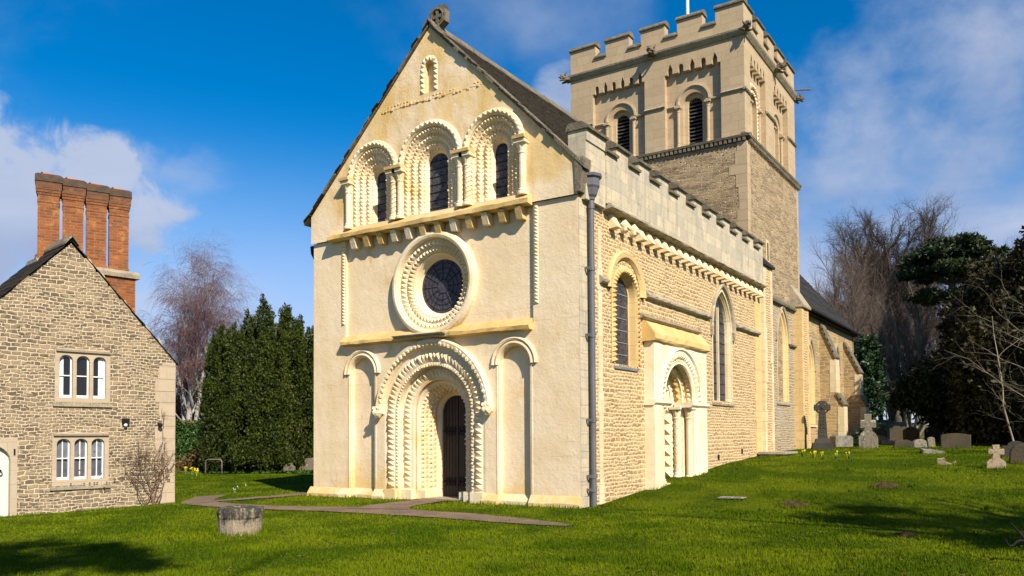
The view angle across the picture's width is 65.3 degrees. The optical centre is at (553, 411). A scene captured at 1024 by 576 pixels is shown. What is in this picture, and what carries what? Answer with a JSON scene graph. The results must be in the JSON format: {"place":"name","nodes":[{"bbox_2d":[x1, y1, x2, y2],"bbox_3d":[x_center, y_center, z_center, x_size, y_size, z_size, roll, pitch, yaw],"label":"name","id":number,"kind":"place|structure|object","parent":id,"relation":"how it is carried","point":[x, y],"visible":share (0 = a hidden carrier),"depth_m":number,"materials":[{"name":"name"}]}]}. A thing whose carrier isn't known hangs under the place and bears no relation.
{"place":"outdoors","nodes":[
{"label":"outdoors","id":0,"kind":"place"},
{"bbox_2d":[201,492,306,501],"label":"path","id":1,"kind":"structure","parent":0,"point":[292,494],"depth_m":21.46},
{"bbox_2d":[181,495,571,525],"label":"path","id":2,"kind":"structure","parent":0,"point":[197,500],"depth_m":17.19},
{"bbox_2d":[351,498,448,508],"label":"path","id":3,"kind":"structure","parent":0,"point":[403,504],"depth_m":18.68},
{"bbox_2d":[0,439,1023,575],"bbox_3d":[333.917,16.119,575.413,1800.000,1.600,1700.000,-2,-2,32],"label":"ground","id":4,"kind":"structure","parent":0,"point":[940,501],"depth_m":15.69,"materials":[{"name":"green plant"}]},
{"bbox_2d":[0,172,178,516],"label":"stone cottage","id":5,"kind":"structure","parent":4,"relation":"on","point":[88,363],"depth_m":20.03,"materials":[{"name":"beige stone"}]},
{"bbox_2d":[50,432,110,490],"bbox_3d":[-11.756,1.221,19.808,0.210,1.420,1.360,-2,-2,40],"label":"lower window","id":6,"kind":"structure","parent":5,"relation":"in","point":[66,447],"depth_m":19.83,"materials":[{"name":"stone"}]},
{"bbox_2d":[53,348,111,406],"bbox_3d":[-11.753,-0.833,19.895,0.210,1.450,1.340,-2,-2,40],"label":"upper window","id":7,"kind":"structure","parent":5,"relation":"in","point":[81,375],"depth_m":19.92,"materials":[{"name":"stone"}]},
{"bbox_2d":[70,408,186,505],"bbox_3d":[-10.838,1.170,20.608,0.283,2.636,2.940,-2,-2,40],"label":"rambling rose","id":8,"kind":"object","parent":4,"relation":"on","point":[156,479],"visible":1,"depth_m":20.92,"materials":[{"name":"brown plant"}]},
{"bbox_2d":[170,350,195,420],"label":"orchard tree","id":9,"kind":"object","parent":4,"relation":"on","point":[176,409],"visible":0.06,"depth_m":51.08,"materials":[{"name":"brown plant"}]},
{"bbox_2d":[175,448,203,470],"bbox_3d":[-17.415,2.513,38.863,1.974,1.462,1.794,-2,-2,32],"label":"brown bush","id":10,"kind":"object","parent":4,"relation":"on","point":[191,458],"visible":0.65,"depth_m":38.50,"materials":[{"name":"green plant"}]},
{"bbox_2d":[175,367,204,420],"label":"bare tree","id":11,"kind":"object","parent":4,"relation":"on","point":[192,408],"visible":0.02,"depth_m":51.45,"materials":[{"name":"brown plant"}]},
{"bbox_2d":[135,230,258,420],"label":"silver birch","id":12,"kind":"object","parent":4,"relation":"on","point":[190,358],"visible":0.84,"depth_m":47.57,"materials":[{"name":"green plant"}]},
{"bbox_2d":[205,459,222,474],"bbox_3d":[-14.845,2.475,34.800,0.880,0.787,0.054,-1,-2,14],"label":"metal hoop","id":13,"kind":"object","parent":4,"relation":"on","point":[221,465],"visible":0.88,"depth_m":34.71,"materials":[{"name":"brown paint"}]},
{"bbox_2d":[216,505,263,536],"bbox_3d":[-5.453,1.942,13.884,0.772,0.593,0.783,-2,-2,32],"label":"stone drum","id":14,"kind":"object","parent":4,"relation":"on","point":[239,518],"visible":0.88,"depth_m":13.59,"materials":[{"name":"grey stone"}]},
{"bbox_2d":[187,293,313,473],"bbox_3d":[-13.283,-1.103,37.193,7.020,8.833,6.557,-2,-2,32],"label":"upright yew","id":15,"kind":"object","parent":4,"relation":"on","point":[257,389],"visible":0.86,"depth_m":35.74,"materials":[{"name":"green plant"}]},
{"bbox_2d":[202,470,313,473],"bbox_3d":[-12.692,2.670,35.305,5.843,0.144,1.416,-1,-2,13],"label":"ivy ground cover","id":16,"kind":"object","parent":4,"relation":"on","point":[272,471],"visible":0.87,"depth_m":35.01,"materials":[{"name":"green plant"}]},
{"bbox_2d":[282,463,295,470],"bbox_3d":[-11.729,2.629,35.314,0.598,0.672,0.200,-1,-2,14],"label":"headstone","id":17,"kind":"object","parent":4,"relation":"on","point":[288,467],"visible":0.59,"depth_m":35.22,"materials":[{"name":"grey stone"}]},
{"bbox_2d":[299,447,311,469],"bbox_3d":[-11.379,2.289,36.517,0.463,1.401,0.100,12,1,14],"label":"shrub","id":18,"kind":"object","parent":4,"relation":"on","point":[302,467],"visible":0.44,"depth_m":36.48,"materials":[{"name":"plant"}]},
{"bbox_2d":[305,458,313,469],"bbox_3d":[-10.905,2.525,35.833,0.587,0.869,0.120,-1,-2,14],"label":"headstone","id":19,"kind":"object","parent":4,"relation":"on","point":[309,463],"visible":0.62,"depth_m":35.79,"materials":[{"name":"grey stone"}]},
{"bbox_2d":[0,454,1022,575],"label":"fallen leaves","id":20,"kind":"object","parent":4,"relation":"on","point":[533,548],"visible":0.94,"depth_m":11.16,"materials":[{"name":"brown plant"}]},
{"bbox_2d":[303,0,869,507],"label":"norman church","id":21,"kind":"structure","parent":4,"relation":"on","point":[599,294],"depth_m":20.64,"materials":[{"name":"stone"}]},
{"bbox_2d":[347,140,397,226],"bbox_3d":[-4.659,-5.977,21.035,1.820,2.210,0.554,-2,-2,32],"label":"side window","id":22,"kind":"structure","parent":21,"relation":"in","point":[371,190],"depth_m":21.21,"materials":[{"name":"stone"}]},
{"bbox_2d":[398,119,461,216],"bbox_3d":[-3.007,-6.091,20.022,2.100,2.350,0.554,-2,-2,32],"label":"central window","id":23,"kind":"structure","parent":21,"relation":"in","point":[430,178],"depth_m":20.22,"materials":[{"name":"stone"}]},
{"bbox_2d":[392,230,477,332],"bbox_3d":[-2.927,-3.158,19.946,2.660,2.660,0.490,-2,-2,32],"label":"rose window","id":24,"kind":"structure","parent":21,"relation":"in","point":[435,282],"depth_m":20.09,"materials":[{"name":"stone"}]},
{"bbox_2d":[462,107,523,202],"bbox_3d":[-1.354,-6.066,19.005,1.820,2.210,0.554,-2,-2,32],"label":"side window","id":25,"kind":"structure","parent":21,"relation":"in","point":[494,169],"depth_m":19.16,"materials":[{"name":"stone"}]},
{"bbox_2d":[606,250,645,371],"bbox_3d":[1.681,-2.469,19.648,0.410,2.930,2.060,-2,-2,32],"label":"round south window","id":26,"kind":"structure","parent":21,"relation":"in","point":[626,295],"depth_m":19.94,"materials":[{"name":"stone"}]},
{"bbox_2d":[640,313,709,489],"bbox_3d":[3.019,0.051,22.048,1.302,5.020,4.000,-2,-2,32],"label":"south doorway","id":27,"kind":"structure","parent":21,"relation":"in","point":[676,405],"depth_m":22.36,"materials":[{"name":"stone"}]},
{"bbox_2d":[710,283,735,406],"bbox_3d":[5.271,-2.138,25.534,0.470,3.934,2.160,-2,-2,32],"label":"pointed south window","id":28,"kind":"structure","parent":21,"relation":"in","point":[722,324],"depth_m":25.94,"materials":[{"name":"stone"}]},
{"bbox_2d":[718,496,746,498],"bbox_3d":[4.046,1.961,18.139,0.660,0.030,0.300,-1,-2,20],"label":"flat stone","id":29,"kind":"object","parent":4,"relation":"on","point":[730,497],"visible":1,"depth_m":18.01,"materials":[{"name":"grey stone"}]},
{"bbox_2d":[758,451,797,455],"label":"stone kerb slab","id":30,"kind":"structure","parent":4,"relation":"on","point":[779,453],"depth_m":28.03,"materials":[{"name":"beige stone"}]},
{"bbox_2d":[781,500,811,507],"bbox_3d":[5.049,1.997,16.716,0.591,0.245,0.533,0,-2,-13],"label":"molehill","id":31,"kind":"object","parent":4,"relation":"on","point":[792,502],"visible":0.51,"depth_m":16.58,"materials":[{"name":"soil"}]},
{"bbox_2d":[812,401,833,449],"bbox_3d":[11.001,0.667,32.682,0.840,2.190,0.760,-1,-2,14],"label":"celtic cross","id":32,"kind":"object","parent":4,"relation":"on","point":[823,440],"visible":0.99,"depth_m":32.57,"materials":[{"name":"stone"}]},
{"bbox_2d":[803,231,865,329],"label":"bare tree","id":33,"kind":"object","parent":4,"relation":"on","point":[837,286],"visible":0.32,"depth_m":63.41,"materials":[{"name":"brown plant"}]},
{"bbox_2d":[830,435,852,446],"bbox_3d":[12.991,1.468,36.076,0.810,0.765,0.900,-1,-2,3],"label":"chest tomb","id":34,"kind":"object","parent":4,"relation":"on","point":[841,441],"visible":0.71,"depth_m":35.63,"materials":[{"name":"grey stone"}]},
{"bbox_2d":[848,428,863,445],"bbox_3d":[13.846,1.333,36.189,1.223,1.215,1.186,-2,-2,32],"label":"laurel bush","id":35,"kind":"object","parent":4,"relation":"on","point":[859,431],"visible":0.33,"depth_m":36.13,"materials":[{"name":"green plant"}]},
{"bbox_2d":[821,223,897,359],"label":"bare tree","id":36,"kind":"object","parent":4,"relation":"on","point":[854,306],"visible":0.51,"depth_m":63.35,"materials":[{"name":"brown plant"}]},
{"bbox_2d":[832,254,894,367],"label":"bare tree","id":37,"kind":"object","parent":4,"relation":"on","point":[847,294],"visible":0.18,"depth_m":69.37,"materials":[{"name":"brown plant"}]},
{"bbox_2d":[858,414,877,448],"bbox_3d":[12.924,0.948,32.819,0.768,1.676,0.160,-1,-2,14],"label":"cross headstone","id":38,"kind":"object","parent":4,"relation":"on","point":[867,437],"visible":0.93,"depth_m":32.75,"materials":[{"name":"grey stone"}]},
{"bbox_2d":[853,331,891,431],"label":"holly tree","id":39,"kind":"object","parent":4,"relation":"on","point":[871,368],"visible":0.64,"depth_m":49.54,"materials":[{"name":"green plant"}]},
{"bbox_2d":[874,428,886,437],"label":"headstone","id":40,"kind":"object","parent":4,"relation":"on","point":[881,431],"visible":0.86,"depth_m":41.90,"materials":[{"name":"grey stone"}]},
{"bbox_2d":[877,435,887,443],"bbox_3d":[16.353,1.538,39.998,0.821,0.712,0.300,-1,-2,14],"label":"headstone","id":41,"kind":"object","parent":4,"relation":"on","point":[881,438],"visible":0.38,"depth_m":39.85,"materials":[{"name":"grey stone"}]},
{"bbox_2d":[827,271,939,427],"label":"bare tree","id":42,"kind":"object","parent":4,"relation":"on","point":[891,410],"visible":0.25,"depth_m":58.75,"materials":[{"name":"brown plant"}]},
{"bbox_2d":[872,481,902,488],"bbox_3d":[7.775,1.791,18.687,0.638,0.280,0.624,0,-2,-9],"label":"molehill","id":43,"kind":"object","parent":4,"relation":"on","point":[891,485],"visible":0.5,"depth_m":18.50,"materials":[{"name":"soil"}]},
{"bbox_2d":[881,440,897,443],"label":"grave slab","id":44,"kind":"structure","parent":4,"relation":"on","point":[887,442],"depth_m":39.37,"materials":[{"name":"grey stone"}]},
{"bbox_2d":[889,426,903,439],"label":"headstone","id":45,"kind":"object","parent":4,"relation":"on","point":[895,432],"visible":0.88,"depth_m":49.02,"materials":[{"name":"grey stone"}]},
{"bbox_2d":[818,180,982,421],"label":"bare tree","id":46,"kind":"object","parent":4,"relation":"on","point":[883,265],"visible":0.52,"depth_m":75.34,"materials":[{"name":"brown plant"}]},
{"bbox_2d":[872,420,930,438],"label":"churchyard wall","id":47,"kind":"structure","parent":4,"relation":"on","point":[888,424],"depth_m":58.19,"materials":[{"name":"grey stone"}]},
{"bbox_2d":[893,440,914,447],"bbox_3d":[14.526,1.477,33.134,0.845,0.584,0.450,-1,-2,20],"label":"broken tomb","id":48,"kind":"object","parent":4,"relation":"on","point":[900,443],"visible":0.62,"depth_m":32.93,"materials":[{"name":"grey stone"}]},
{"bbox_2d":[894,532,916,536],"bbox_3d":[5.556,1.961,12.573,0.314,0.117,0.255,0,-2,1],"label":"molehill","id":49,"kind":"object","parent":4,"relation":"on","point":[906,534],"visible":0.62,"depth_m":12.51,"materials":[{"name":"soil"}]},
{"bbox_2d":[869,281,945,435],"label":"bare tree","id":50,"kind":"object","parent":4,"relation":"on","point":[922,339],"visible":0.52,"depth_m":55.92,"materials":[{"name":"brown plant"}]},
{"bbox_2d":[903,427,919,440],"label":"headstone","id":51,"kind":"object","parent":4,"relation":"on","point":[911,433],"visible":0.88,"depth_m":44.51,"materials":[{"name":"grey stone"}]},
{"bbox_2d":[912,439,926,446],"bbox_3d":[15.335,1.467,33.458,0.522,0.594,0.300,-1,-2,9],"label":"headstone","id":52,"kind":"object","parent":4,"relation":"on","point":[920,443],"visible":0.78,"depth_m":33.31,"materials":[{"name":"grey stone"}]},
{"bbox_2d":[896,305,946,374],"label":"bare tree","id":53,"kind":"object","parent":4,"relation":"on","point":[936,336],"visible":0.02,"depth_m":58.52,"materials":[{"name":"brown plant"}]},
{"bbox_2d":[927,437,935,446],"bbox_3d":[16.110,1.430,34.037,0.299,0.668,0.120,-6,-2,3],"label":"headstone","id":54,"kind":"object","parent":4,"relation":"on","point":[931,441],"visible":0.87,"depth_m":33.98,"materials":[{"name":"grey stone"}]},
{"bbox_2d":[920,448,944,453],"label":"grave slab","id":55,"kind":"structure","parent":4,"relation":"on","point":[928,451],"depth_m":27.55,"materials":[{"name":"grey stone"}]},
{"bbox_2d":[924,427,942,440],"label":"headstone","id":56,"kind":"object","parent":4,"relation":"on","point":[935,434],"visible":0.36,"depth_m":45.04,"materials":[{"name":"stone"}]},
{"bbox_2d":[888,347,983,440],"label":"dark yew","id":57,"kind":"object","parent":4,"relation":"on","point":[921,392],"visible":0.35,"depth_m":40.76,"materials":[{"name":"green plant"}]},
{"bbox_2d":[937,458,955,464],"bbox_3d":[11.117,1.544,22.595,0.533,0.445,0.070,8,16,20],"label":"stone fragment","id":58,"kind":"object","parent":4,"relation":"on","point":[940,460],"visible":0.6,"depth_m":22.57,"materials":[{"name":"beige stone"}]},
{"bbox_2d":[893,231,1012,308],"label":"cedar","id":59,"kind":"object","parent":4,"relation":"on","point":[933,260],"visible":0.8,"depth_m":50.69,"materials":[{"name":"green plant"}]},
{"bbox_2d":[940,433,970,448],"bbox_3d":[15.750,1.288,31.271,1.063,0.851,0.340,-1,-2,25],"label":"broad tomb","id":60,"kind":"object","parent":4,"relation":"on","point":[950,440],"visible":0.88,"depth_m":31.12,"materials":[{"name":"grey stone"}]},
{"bbox_2d":[895,191,1016,348],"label":"bare tree","id":61,"kind":"object","parent":4,"relation":"on","point":[943,230],"visible":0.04,"depth_m":79.78,"materials":[{"name":"brown plant"}]},
{"bbox_2d":[928,250,1018,443],"bbox_3d":[21.128,-2.883,38.419,5.309,9.727,5.727,-1,-2,6],"label":"dark yew","id":62,"kind":"object","parent":4,"relation":"on","point":[944,326],"visible":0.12,"depth_m":38.49,"materials":[{"name":"green plant"}]},
{"bbox_2d":[928,256,1023,440],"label":"pale branched tree","id":63,"kind":"object","parent":4,"relation":"on","point":[1002,399],"visible":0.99,"depth_m":27.43,"materials":[{"name":"grey plant"}]},
{"bbox_2d":[930,225,1023,444],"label":"dark yew","id":64,"kind":"object","parent":4,"relation":"on","point":[974,298],"visible":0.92,"depth_m":34.01,"materials":[{"name":"green plant"}]},
{"bbox_2d":[958,234,1019,286],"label":"bare tree","id":65,"kind":"object","parent":4,"relation":"on","point":[1008,245],"visible":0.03,"depth_m":81.34,"materials":[{"name":"brown plant"}]},
{"bbox_2d":[986,445,1005,467],"bbox_3d":[11.760,1.329,21.216,0.466,0.874,0.090,-1,2,19],"label":"cross headstone","id":66,"kind":"object","parent":4,"relation":"on","point":[995,459],"visible":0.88,"depth_m":21.17,"materials":[{"name":"stone"}]},
{"bbox_2d":[983,284,1023,431],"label":"pale branched tree","id":67,"kind":"object","parent":4,"relation":"on","point":[1010,376],"visible":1,"depth_m":25.50,"materials":[{"name":"plant"}]},
{"bbox_2d":[1001,441,1022,457],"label":"headstone","id":68,"kind":"object","parent":4,"relation":"on","point":[1009,446],"visible":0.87,"depth_m":24.29,"materials":[{"name":"stone"}]},
{"bbox_2d":[1005,522,1023,546],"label":"iron scroll","id":69,"kind":"object","parent":4,"relation":"on","point":[1019,540],"visible":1,"depth_m":10.02,"materials":[{"name":"black metal"}]},
{"bbox_2d":[1009,443,1023,463],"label":"headstone","id":70,"kind":"object","parent":4,"relation":"on","point":[1016,452],"visible":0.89,"depth_m":22.22,"materials":[{"name":"grey stone"}]},
{"bbox_2d":[0,0,1023,423],"label":"sky","id":71,"kind":"structure","parent":0,"point":[234,118],"materials":[{"name":"blue"}]},
{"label":"garden wall","id":72,"kind":"object","parent":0,"visible":0},
{"bbox_2d":[175,418,203,467],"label":"ivy","id":73,"kind":"object","parent":72,"relation":"attached to","point":[183,436],"visible":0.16,"depth_m":41.86,"materials":[{"name":"green plant"}]}
]}

